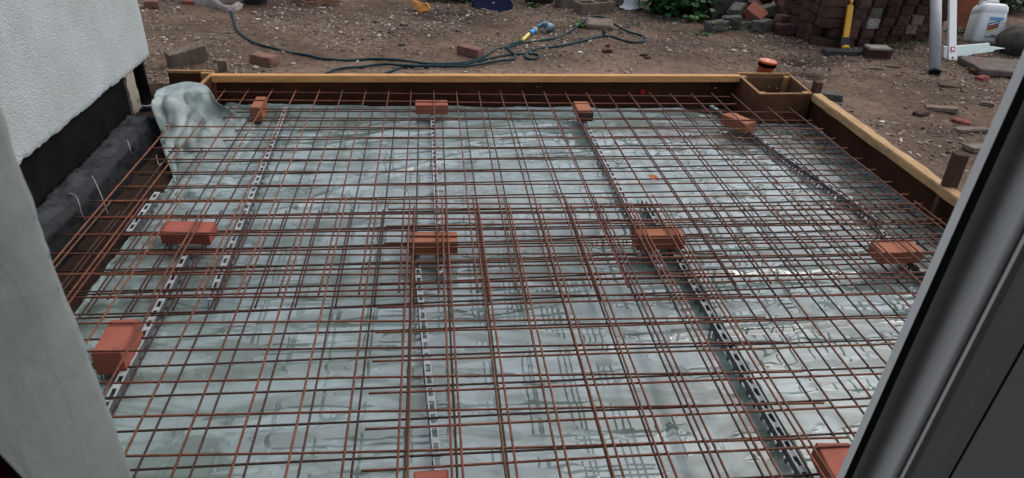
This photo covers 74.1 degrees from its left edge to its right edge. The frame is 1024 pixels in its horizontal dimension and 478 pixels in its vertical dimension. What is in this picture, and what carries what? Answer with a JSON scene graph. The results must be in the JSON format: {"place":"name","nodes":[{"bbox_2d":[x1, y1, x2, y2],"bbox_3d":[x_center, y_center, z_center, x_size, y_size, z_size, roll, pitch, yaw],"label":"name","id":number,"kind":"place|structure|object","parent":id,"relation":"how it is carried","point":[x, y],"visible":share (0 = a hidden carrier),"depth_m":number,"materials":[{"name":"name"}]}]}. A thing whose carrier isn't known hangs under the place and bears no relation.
{"place":"outdoors","nodes":[
{"label":"outdoors","id":0,"kind":"place"},
{"bbox_2d":[43,0,1023,313],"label":"ground","id":1,"kind":"structure","parent":0,"point":[871,104],"depth_m":5.48,"materials":[{"name":"soil"}]},
{"bbox_2d":[143,0,158,8],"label":"brick","id":2,"kind":"object","parent":1,"relation":"on","point":[151,4],"visible":1,"depth_m":6.11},
{"bbox_2d":[164,41,207,67],"bbox_3d":[-2.329,-1.308,4.851,0.085,0.130,0.270,39,52,24],"label":"timber offcut","id":3,"kind":"object","parent":1,"relation":"on","point":[190,54],"visible":0.94,"depth_m":4.81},
{"bbox_2d":[153,72,219,103],"bbox_3d":[-2.076,-0.886,4.339,0.288,0.272,0.342,-1,31,-7],"label":"formwork box","id":4,"kind":"object","parent":1,"relation":"on","point":[206,81],"visible":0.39,"depth_m":4.40,"materials":[{"name":"brown wood"}]},
{"bbox_2d":[175,0,243,12],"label":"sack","id":5,"kind":"object","parent":1,"relation":"on","point":[236,6],"visible":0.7,"depth_m":6.24,"materials":[{"name":"plastic"}]},
{"bbox_2d":[217,58,228,72],"bbox_3d":[-2.030,-1.163,4.790,0.062,0.224,0.055,-2,32,-9],"label":"wooden peg","id":6,"kind":"object","parent":1,"relation":"on","point":[222,65],"visible":0.45,"depth_m":4.74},
{"bbox_2d":[249,51,279,67],"bbox_3d":[-1.801,-1.308,4.935,0.204,0.068,0.100,17,34,22],"label":"brick","id":7,"kind":"object","parent":1,"relation":"on","point":[264,59],"visible":1,"depth_m":4.90,"materials":[{"name":"brick"}]},
{"bbox_2d":[413,0,430,12],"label":"wood piece","id":8,"kind":"object","parent":1,"relation":"on","point":[419,7],"visible":1,"depth_m":6.55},
{"bbox_2d":[228,3,645,73],"bbox_3d":[-0.662,-1.712,5.702,3.809,0.102,2.050,-1,31,-7],"label":"garden hose","id":9,"kind":"object","parent":1,"relation":"on","point":[548,27],"visible":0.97,"depth_m":5.29,"materials":[{"name":"green plastic"}]},
{"bbox_2d":[457,43,483,57],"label":"brick","id":10,"kind":"object","parent":1,"relation":"on","point":[464,49],"visible":0.94,"depth_m":5.32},
{"bbox_2d":[167,70,789,106],"bbox_3d":[-0.093,-1.017,4.743,4.342,0.284,0.116,-2,31,-8],"label":"formwork","id":11,"kind":"object","parent":1,"relation":"on","point":[623,84],"visible":0.78,"depth_m":4.72,"materials":[{"name":"brown wood"}]},
{"bbox_2d":[472,0,512,11],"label":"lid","id":12,"kind":"object","parent":1,"relation":"on","point":[500,5],"visible":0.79,"depth_m":6.81,"materials":[{"name":"blue plastic"}]},
{"bbox_2d":[74,102,943,477],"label":"damp proof membrane","id":13,"kind":"object","parent":1,"relation":"on","point":[628,430],"visible":0.52,"depth_m":2.71,"materials":[{"name":"plastic"}]},
{"bbox_2d":[126,192,160,238],"bbox_3d":[-1.745,-0.117,3.220,0.033,0.042,0.382,-1,31,-7],"label":"spacer","id":14,"kind":"object","parent":13,"relation":"on","point":[135,224],"visible":0.76,"depth_m":3.21,"materials":[{"name":"grey plastic"}]},
{"bbox_2d":[105,255,192,412],"bbox_3d":[-1.298,0.517,2.214,0.033,0.042,1.762,-2,31,-8],"label":"spacer","id":15,"kind":"object","parent":13,"relation":"on","point":[173,282],"visible":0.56,"depth_m":2.48,"materials":[{"name":"grey plastic"}]},
{"bbox_2d":[151,81,264,182],"bbox_3d":[-1.743,-0.661,3.925,0.560,0.244,1.105,-14,35,-26],"label":"membrane bundle","id":16,"kind":"object","parent":13,"relation":"on","point":[187,103],"visible":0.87,"depth_m":3.95,"materials":[{"name":"plastic"}]},
{"bbox_2d":[208,107,288,306],"bbox_3d":[-1.330,-0.295,3.553,0.033,0.042,2.122,-2,32,-8],"label":"spacer","id":17,"kind":"object","parent":13,"relation":"on","point":[243,222],"visible":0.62,"depth_m":3.29,"materials":[{"name":"grey plastic"}]},
{"bbox_2d":[250,97,267,121],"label":"red brick","id":18,"kind":"object","parent":13,"relation":"on","point":[258,104],"visible":0.81,"depth_m":4.25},
{"bbox_2d":[410,219,442,469],"bbox_3d":[-0.295,0.469,2.383,0.033,0.042,2.122,-3,32,-10],"label":"spacer","id":19,"kind":"object","parent":13,"relation":"on","point":[435,440],"visible":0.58,"depth_m":2.35,"materials":[{"name":"grey plastic"}]},
{"bbox_2d":[413,469,448,477],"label":"red brick","id":20,"kind":"object","parent":19,"relation":"on","point":[433,474],"visible":1,"depth_m":1.89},
{"bbox_2d":[430,114,442,280],"bbox_3d":[-0.416,-0.325,3.684,0.033,0.042,1.882,-1,31,-7],"label":"spacer","id":21,"kind":"object","parent":13,"relation":"on","point":[438,216],"visible":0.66,"depth_m":3.62,"materials":[{"name":"grey plastic"}]},
{"bbox_2d":[55,205,941,477],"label":"sheet","id":22,"kind":"object","parent":13,"relation":"on","point":[357,422],"visible":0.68,"depth_m":2.52,"materials":[{"name":"metal"}]},
{"bbox_2d":[91,319,143,374],"bbox_3d":[-1.362,0.371,2.348,0.095,0.092,0.190,-2,32,-8],"label":"red brick","id":23,"kind":"object","parent":22,"relation":"on","point":[117,336],"visible":0.9,"depth_m":2.30,"materials":[{"name":"brick"}]},
{"bbox_2d":[409,232,457,253],"bbox_3d":[-0.347,0.019,2.992,0.210,0.063,0.100,0,31,-6],"label":"red brick","id":24,"kind":"object","parent":22,"relation":"on","point":[429,251],"visible":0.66,"depth_m":2.96,"materials":[{"name":"brick"}]},
{"bbox_2d":[810,443,849,477],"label":"red brick","id":25,"kind":"object","parent":22,"relation":"on","point":[833,458],"visible":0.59,"depth_m":2.02,"materials":[{"name":"brick"}]},
{"bbox_2d":[867,241,923,263],"bbox_3d":[1.761,0.061,3.113,0.210,0.063,0.100,-1,31,-7],"label":"red brick","id":26,"kind":"object","parent":22,"relation":"on","point":[892,246],"visible":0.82,"depth_m":3.08,"materials":[{"name":"brick"}]},
{"bbox_2d":[63,106,940,318],"bbox_3d":[0.077,-0.312,3.655,4.030,0.023,2.233,-1,31,-7],"label":"sheet","id":27,"kind":"object","parent":13,"relation":"on","point":[383,227],"visible":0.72,"depth_m":3.53,"materials":[{"name":"metal"}]},
{"bbox_2d":[160,220,217,244],"bbox_3d":[-1.415,-0.028,2.973,0.210,0.063,0.100,2,31,-2],"label":"red brick","id":28,"kind":"object","parent":27,"relation":"on","point":[176,226],"visible":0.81,"depth_m":2.94,"materials":[{"name":"brick"}]},
{"bbox_2d":[415,100,447,113],"bbox_3d":[-0.525,-0.862,4.433,0.210,0.063,0.100,-1,31,-7],"label":"red brick","id":29,"kind":"object","parent":27,"relation":"on","point":[429,105],"visible":0.82,"depth_m":4.39,"materials":[{"name":"brick"}]},
{"bbox_2d":[573,101,593,120],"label":"red brick","id":30,"kind":"object","parent":27,"relation":"on","point":[584,114],"visible":0.82,"depth_m":4.44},
{"bbox_2d":[631,228,685,249],"bbox_3d":[0.674,-0.003,3.125,0.225,0.066,0.103,-1,31,-7],"label":"red brick","id":31,"kind":"object","parent":27,"relation":"on","point":[657,231],"visible":0.66,"depth_m":3.09,"materials":[{"name":"brick"}]},
{"bbox_2d":[50,194,848,477],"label":"sheet","id":32,"kind":"object","parent":31,"relation":"on","point":[344,452],"visible":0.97,"depth_m":2.40,"materials":[{"name":"metal"}]},
{"bbox_2d":[361,201,946,477],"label":"sheet","id":33,"kind":"object","parent":32,"relation":"on","point":[462,465],"visible":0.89,"depth_m":2.51,"materials":[{"name":"metal"}]},
{"bbox_2d":[52,89,945,299],"bbox_3d":[0.060,-0.412,3.640,3.985,0.048,2.315,-1,31,-7],"label":"sheet","id":34,"kind":"object","parent":31,"relation":"on","point":[362,268],"visible":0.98,"depth_m":3.37,"materials":[{"name":"metal"}]},
{"bbox_2d":[720,112,755,133],"bbox_3d":[1.488,-0.766,4.460,0.102,0.068,0.205,-17,37,-30],"label":"red brick","id":35,"kind":"object","parent":27,"relation":"on","point":[736,124],"visible":0.77,"depth_m":4.42,"materials":[{"name":"brick"}]},
{"bbox_2d":[579,121,662,272],"bbox_3d":[0.564,-0.329,3.779,0.037,0.042,1.822,-1,31,-7],"label":"spacer","id":36,"kind":"object","parent":13,"relation":"on","point":[599,151],"visible":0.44,"depth_m":3.78,"materials":[{"name":"grey plastic"}]},
{"bbox_2d":[641,199,810,477],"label":"spacer","id":37,"kind":"object","parent":13,"relation":"on","point":[792,458],"visible":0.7,"depth_m":2.42,"materials":[{"name":"grey plastic"}]},
{"bbox_2d":[709,105,881,227],"bbox_3d":[1.660,-0.507,4.173,0.033,0.042,1.705,-6,32,-15],"label":"spacer","id":38,"kind":"object","parent":13,"relation":"on","point":[793,161],"visible":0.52,"depth_m":3.97,"materials":[{"name":"grey plastic"}]},
{"bbox_2d":[876,229,925,284],"bbox_3d":[1.854,0.200,3.022,0.033,0.042,0.894,2,31,-2],"label":"spacer","id":39,"kind":"object","parent":13,"relation":"on","point":[882,231],"visible":0.13,"depth_m":3.12,"materials":[{"name":"grey plastic"}]},
{"bbox_2d":[0,0,1023,477],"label":"house","id":40,"kind":"structure","parent":1,"relation":"on","point":[946,400],"depth_m":0.84,"materials":[{"name":"white paint"}]},
{"bbox_2d":[0,454,22,477],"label":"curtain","id":41,"kind":"object","parent":40,"relation":"hanging from","point":[7,470],"visible":1,"depth_m":0.50,"materials":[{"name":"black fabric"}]},
{"bbox_2d":[133,61,151,111],"bbox_3d":[-2.332,-2.140,3.703,0.104,3.050,0.104,-1,31,-7],"label":"downpipe","id":42,"kind":"object","parent":40,"relation":"attached to","point":[141,79],"visible":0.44,"depth_m":4.38,"materials":[{"name":"black plastic"}]},
{"bbox_2d":[837,50,1023,477],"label":"door","id":43,"kind":"structure","parent":40,"relation":"in","point":[947,400],"depth_m":0.81,"materials":[{"name":"white plastic"}]},
{"bbox_2d":[554,0,576,8],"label":"hollow block","id":44,"kind":"object","parent":1,"relation":"on","point":[562,4],"depth_m":6.92,"materials":[{"name":"concrete"}]},
{"bbox_2d":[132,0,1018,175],"bbox_3d":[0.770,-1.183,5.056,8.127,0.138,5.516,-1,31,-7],"label":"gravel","id":45,"kind":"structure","parent":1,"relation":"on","point":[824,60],"depth_m":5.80,"materials":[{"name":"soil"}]},
{"bbox_2d":[573,0,614,14],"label":"hollow block","id":46,"kind":"object","parent":1,"relation":"on","point":[582,7],"depth_m":6.78,"materials":[{"name":"concrete"}]},
{"bbox_2d":[586,17,613,29],"bbox_3d":[0.823,-2.022,6.372,0.259,0.050,0.199,4,39,0],"label":"stone","id":47,"kind":"object","parent":1,"relation":"on","point":[599,23],"visible":1,"depth_m":6.32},
{"bbox_2d":[619,0,641,9],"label":"torn tub","id":48,"kind":"object","parent":1,"relation":"on","point":[629,4],"visible":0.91,"depth_m":6.98,"materials":[{"name":"white plastic"}]},
{"bbox_2d":[637,0,731,20],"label":"leafy bush","id":49,"kind":"object","parent":1,"relation":"on","point":[690,7],"visible":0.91,"depth_m":6.79,"materials":[{"name":"green plant"}]},
{"bbox_2d":[683,14,708,22],"bbox_3d":[1.821,-2.187,6.727,0.300,0.095,0.153,-6,32,-14],"label":"weed","id":50,"kind":"object","parent":1,"relation":"on","point":[693,18],"visible":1,"depth_m":6.70,"materials":[{"name":"green plant"}]},
{"bbox_2d":[704,19,729,33],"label":"brick","id":51,"kind":"object","parent":1,"relation":"on","point":[716,26],"visible":1,"depth_m":6.42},
{"bbox_2d":[708,0,731,19],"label":"brick","id":52,"kind":"object","parent":1,"relation":"on","point":[720,11],"visible":0.81,"depth_m":6.79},
{"bbox_2d":[722,15,741,29],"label":"brick","id":53,"kind":"object","parent":1,"relation":"on","point":[735,21],"visible":0.69,"depth_m":6.53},
{"bbox_2d":[738,20,751,30],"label":"brick","id":54,"kind":"object","parent":53,"relation":"on","point":[745,24],"visible":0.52,"depth_m":6.55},
{"bbox_2d":[743,1,767,19],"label":"brick","id":55,"kind":"object","parent":54,"relation":"on","point":[754,10],"visible":0.84,"depth_m":6.59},
{"bbox_2d":[471,1,993,49],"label":"grass","id":56,"kind":"structure","parent":1,"relation":"on","point":[902,45],"depth_m":6.34,"materials":[{"name":"plant"}]},
{"bbox_2d":[726,2,747,14],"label":"brick","id":57,"kind":"object","parent":1,"relation":"on","point":[737,8],"visible":0.84,"depth_m":6.68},
{"bbox_2d":[750,18,773,33],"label":"brick","id":58,"kind":"object","parent":1,"relation":"on","point":[763,25],"visible":0.99,"depth_m":6.50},
{"bbox_2d":[756,58,776,72],"bbox_3d":[1.890,-1.202,5.105,0.146,0.300,0.134,-1,31,-7],"label":"drain pipe","id":59,"kind":"object","parent":1,"relation":"on","point":[766,65],"visible":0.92,"depth_m":5.01,"materials":[{"name":"orange plastic"}]},
{"bbox_2d":[761,3,779,17],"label":"brick","id":60,"kind":"object","parent":1,"relation":"on","point":[771,9],"visible":0.52,"depth_m":6.80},
{"bbox_2d":[731,75,811,123],"bbox_3d":[1.864,-0.986,4.869,0.430,0.264,0.428,-1,31,-7],"label":"formwork box","id":61,"kind":"object","parent":1,"relation":"on","point":[754,94],"visible":0.8,"depth_m":4.73,"materials":[{"name":"brown wood"}]},
{"bbox_2d":[773,23,798,35],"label":"brick","id":62,"kind":"object","parent":1,"relation":"on","point":[784,29],"visible":0.79,"depth_m":6.44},
{"bbox_2d":[795,29,823,39],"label":"brick","id":63,"kind":"object","parent":1,"relation":"on","point":[800,33],"visible":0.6,"depth_m":6.35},
{"bbox_2d":[798,19,825,33],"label":"brick","id":64,"kind":"object","parent":63,"relation":"on","point":[803,23],"visible":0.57,"depth_m":6.30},
{"bbox_2d":[800,9,812,20],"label":"brick","id":65,"kind":"object","parent":64,"relation":"on","point":[805,14],"visible":0.43,"depth_m":6.26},
{"bbox_2d":[802,0,816,10],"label":"brick","id":66,"kind":"object","parent":65,"relation":"on","point":[808,4],"visible":0.45,"depth_m":6.21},
{"bbox_2d":[811,80,823,93],"bbox_3d":[2.125,-0.974,4.785,0.055,0.294,0.045,-4,32,-11],"label":"wooden peg","id":67,"kind":"object","parent":1,"relation":"on","point":[817,86],"visible":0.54,"depth_m":4.71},
{"bbox_2d":[809,35,839,46],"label":"brick","id":68,"kind":"object","parent":1,"relation":"on","point":[825,41],"visible":0.81,"depth_m":6.16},
{"bbox_2d":[824,28,842,37],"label":"brick","id":69,"kind":"object","parent":68,"relation":"on","point":[833,32],"visible":0.49,"depth_m":6.12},
{"bbox_2d":[815,15,844,27],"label":"brick","id":70,"kind":"object","parent":69,"relation":"on","point":[821,22],"visible":0.76,"depth_m":6.07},
{"bbox_2d":[817,5,846,17],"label":"brick","id":71,"kind":"object","parent":70,"relation":"on","point":[831,12],"visible":0.83,"depth_m":6.02,"materials":[{"name":"brick"}]},
{"bbox_2d":[821,0,854,7],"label":"brick","id":72,"kind":"object","parent":71,"relation":"on","point":[835,3],"visible":0.92,"depth_m":5.98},
{"bbox_2d":[821,90,842,101],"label":"brick","id":73,"kind":"object","parent":1,"relation":"on","point":[835,96],"visible":0.62,"depth_m":4.81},
{"bbox_2d":[821,48,863,55],"bbox_3d":[2.908,-1.641,5.967,0.360,0.050,0.110,0,31,-5],"label":"rubber block","id":74,"kind":"object","parent":1,"relation":"on","point":[838,51],"depth_m":5.92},
{"bbox_2d":[839,0,853,48],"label":"marker tool","id":75,"kind":"object","parent":1,"relation":"on","point":[844,41],"visible":1,"depth_m":6.02,"materials":[{"name":"yellow plastic"}]},
{"bbox_2d":[839,38,854,47],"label":"brick","id":76,"kind":"object","parent":1,"relation":"on","point":[851,42],"visible":0.18,"depth_m":6.12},
{"bbox_2d":[842,28,858,39],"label":"brick","id":77,"kind":"object","parent":76,"relation":"on","point":[853,34],"visible":0.41,"depth_m":6.08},
{"bbox_2d":[850,18,861,28],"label":"brick","id":78,"kind":"object","parent":77,"relation":"on","point":[855,23],"visible":0.46,"depth_m":6.04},
{"bbox_2d":[852,7,867,18],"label":"brick","id":79,"kind":"object","parent":78,"relation":"on","point":[859,13],"visible":0.48,"depth_m":6.00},
{"bbox_2d":[853,0,871,8],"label":"brick","id":80,"kind":"object","parent":79,"relation":"on","point":[862,4],"visible":0.78,"depth_m":5.95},
{"bbox_2d":[854,37,870,46],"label":"brick","id":81,"kind":"object","parent":1,"relation":"on","point":[859,42],"visible":0.46,"depth_m":6.18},
{"bbox_2d":[857,26,874,38],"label":"brick","id":82,"kind":"object","parent":81,"relation":"on","point":[863,32],"visible":0.54,"depth_m":6.14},
{"bbox_2d":[860,16,879,28],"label":"brick","id":83,"kind":"object","parent":82,"relation":"on","point":[869,23],"visible":0.56,"depth_m":6.09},
{"bbox_2d":[866,6,882,17],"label":"brick","id":84,"kind":"object","parent":83,"relation":"on","point":[874,12],"visible":0.48,"depth_m":6.05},
{"bbox_2d":[871,0,887,7],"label":"brick","id":85,"kind":"object","parent":84,"relation":"on","point":[879,3],"visible":0.71,"depth_m":6.01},
{"bbox_2d":[862,46,892,58],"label":"brick","id":86,"kind":"object","parent":1,"relation":"on","point":[877,54],"visible":0.76,"depth_m":5.88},
{"bbox_2d":[864,44,891,50],"bbox_3d":[3.172,-1.659,5.873,0.205,0.022,0.115,3,33,-2],"label":"mortar lump","id":87,"kind":"object","parent":86,"relation":"on","point":[878,47],"visible":1,"depth_m":5.84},
{"bbox_2d":[870,35,885,44],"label":"brick","id":88,"kind":"object","parent":1,"relation":"on","point":[876,40],"visible":0.37,"depth_m":6.25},
{"bbox_2d":[874,26,889,36],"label":"brick","id":89,"kind":"object","parent":88,"relation":"on","point":[881,31],"visible":0.48,"depth_m":6.22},
{"bbox_2d":[878,15,895,26],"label":"brick","id":90,"kind":"object","parent":89,"relation":"on","point":[885,21],"visible":0.55,"depth_m":6.18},
{"bbox_2d":[882,5,900,16],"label":"brick","id":91,"kind":"object","parent":90,"relation":"on","point":[891,11],"visible":0.55,"depth_m":6.13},
{"bbox_2d":[800,82,960,228],"bbox_3d":[2.184,-0.248,3.679,0.081,0.283,3.101,0,31,-6],"label":"formwork","id":92,"kind":"object","parent":1,"relation":"on","point":[903,172],"visible":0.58,"depth_m":3.96,"materials":[{"name":"brown wood"}]},
{"bbox_2d":[885,34,898,43],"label":"brick","id":93,"kind":"object","parent":1,"relation":"on","point":[892,38],"visible":0.34,"depth_m":6.34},
{"bbox_2d":[888,25,904,35],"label":"brick","id":94,"kind":"object","parent":93,"relation":"on","point":[896,30],"visible":0.48,"depth_m":6.29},
{"bbox_2d":[894,15,910,25],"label":"brick","id":95,"kind":"object","parent":94,"relation":"on","point":[902,20],"visible":0.48,"depth_m":6.24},
{"bbox_2d":[899,4,914,15],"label":"brick","id":96,"kind":"object","parent":95,"relation":"on","point":[906,10],"visible":0.52,"depth_m":6.20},
{"bbox_2d":[898,34,911,42],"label":"brick","id":97,"kind":"object","parent":1,"relation":"on","point":[905,37],"visible":0.38,"depth_m":6.39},
{"bbox_2d":[903,23,918,33],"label":"brick","id":98,"kind":"object","parent":97,"relation":"on","point":[910,29],"visible":0.45,"depth_m":6.36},
{"bbox_2d":[909,13,924,24],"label":"brick","id":99,"kind":"object","parent":98,"relation":"on","point":[915,19],"visible":0.45,"depth_m":6.30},
{"bbox_2d":[913,4,929,14],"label":"brick","id":100,"kind":"object","parent":99,"relation":"on","point":[920,9],"visible":0.42,"depth_m":6.27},
{"bbox_2d":[911,32,925,41],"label":"brick","id":101,"kind":"object","parent":1,"relation":"on","point":[918,36],"visible":0.42,"depth_m":6.47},
{"bbox_2d":[928,0,941,74],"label":"plastic pipe","id":102,"kind":"object","parent":1,"relation":"on","point":[935,34],"visible":1,"depth_m":5.65,"materials":[{"name":"grey"}]},
{"bbox_2d":[925,104,958,113],"bbox_3d":[3.032,-0.921,4.786,0.200,0.030,0.110,10,27,20],"label":"stone","id":103,"kind":"object","parent":1,"relation":"on","point":[943,108],"visible":1,"depth_m":4.75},
{"bbox_2d":[927,151,969,225],"bbox_3d":[2.220,-0.243,3.461,0.083,0.424,0.043,4,31,1],"label":"wooden peg","id":104,"kind":"object","parent":1,"relation":"in","point":[955,169],"visible":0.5,"depth_m":3.41,"materials":[{"name":"wood"}]},
{"bbox_2d":[947,0,956,59],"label":"plastic trim","id":105,"kind":"structure","parent":1,"relation":"on","point":[952,30],"depth_m":5.97,"materials":[{"name":"white plastic"}]},
{"bbox_2d":[951,116,970,124],"bbox_3d":[3.041,-0.798,4.590,0.119,0.025,0.080,22,35,21],"label":"rubble","id":106,"kind":"object","parent":1,"relation":"on","point":[955,119],"visible":1,"depth_m":4.58,"materials":[{"name":"red brick"}]},
{"bbox_2d":[953,126,988,132],"bbox_3d":[3.019,-0.716,4.444,0.220,0.025,0.075,0,27,0],"label":"stone","id":107,"kind":"object","parent":1,"relation":"on","point":[961,129],"visible":0.84,"depth_m":4.42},
{"bbox_2d":[957,0,986,29],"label":"board","id":108,"kind":"object","parent":1,"relation":"on","point":[964,8],"visible":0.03,"depth_m":6.96,"materials":[{"name":"wood"}]},
{"bbox_2d":[961,143,982,152],"bbox_3d":[2.854,-0.558,4.158,0.169,0.030,0.100,-3,29,-17],"label":"stone","id":109,"kind":"object","parent":1,"relation":"on","point":[974,148],"visible":0.64,"depth_m":4.13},
{"bbox_2d":[956,43,1004,59],"bbox_3d":[4.096,-1.665,6.009,0.604,0.120,0.108,-3,32,-9],"label":"broken panel","id":110,"kind":"object","parent":1,"relation":"on","point":[965,50],"visible":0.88,"depth_m":6.00,"materials":[{"name":"white plastic"}]},
{"bbox_2d":[962,0,1008,43],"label":"jerry can","id":111,"kind":"object","parent":1,"relation":"on","point":[986,23],"visible":0.94,"depth_m":6.45,"materials":[{"name":"white plastic"}]},
{"bbox_2d":[957,56,1018,76],"bbox_3d":[4.160,-1.443,5.707,0.620,0.050,0.420,5,31,4],"label":"paving slab","id":112,"kind":"object","parent":1,"relation":"on","point":[999,67],"depth_m":5.67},
{"bbox_2d":[995,23,1023,55],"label":"rock","id":113,"kind":"object","parent":1,"relation":"on","point":[1010,39],"visible":0.79,"depth_m":6.15,"materials":[{"name":"stone"}]},
{"bbox_2d":[999,0,1023,12],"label":"leafy bush","id":114,"kind":"object","parent":1,"relation":"on","point":[1016,3],"visible":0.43,"depth_m":7.67,"materials":[{"name":"green plant"}]},
{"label":"brick","id":115,"kind":"object","parent":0,"visible":0},
{"bbox_2d":[773,14,790,22],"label":"brick","id":116,"kind":"object","parent":115,"relation":"on","point":[782,18],"visible":0.92,"depth_m":6.61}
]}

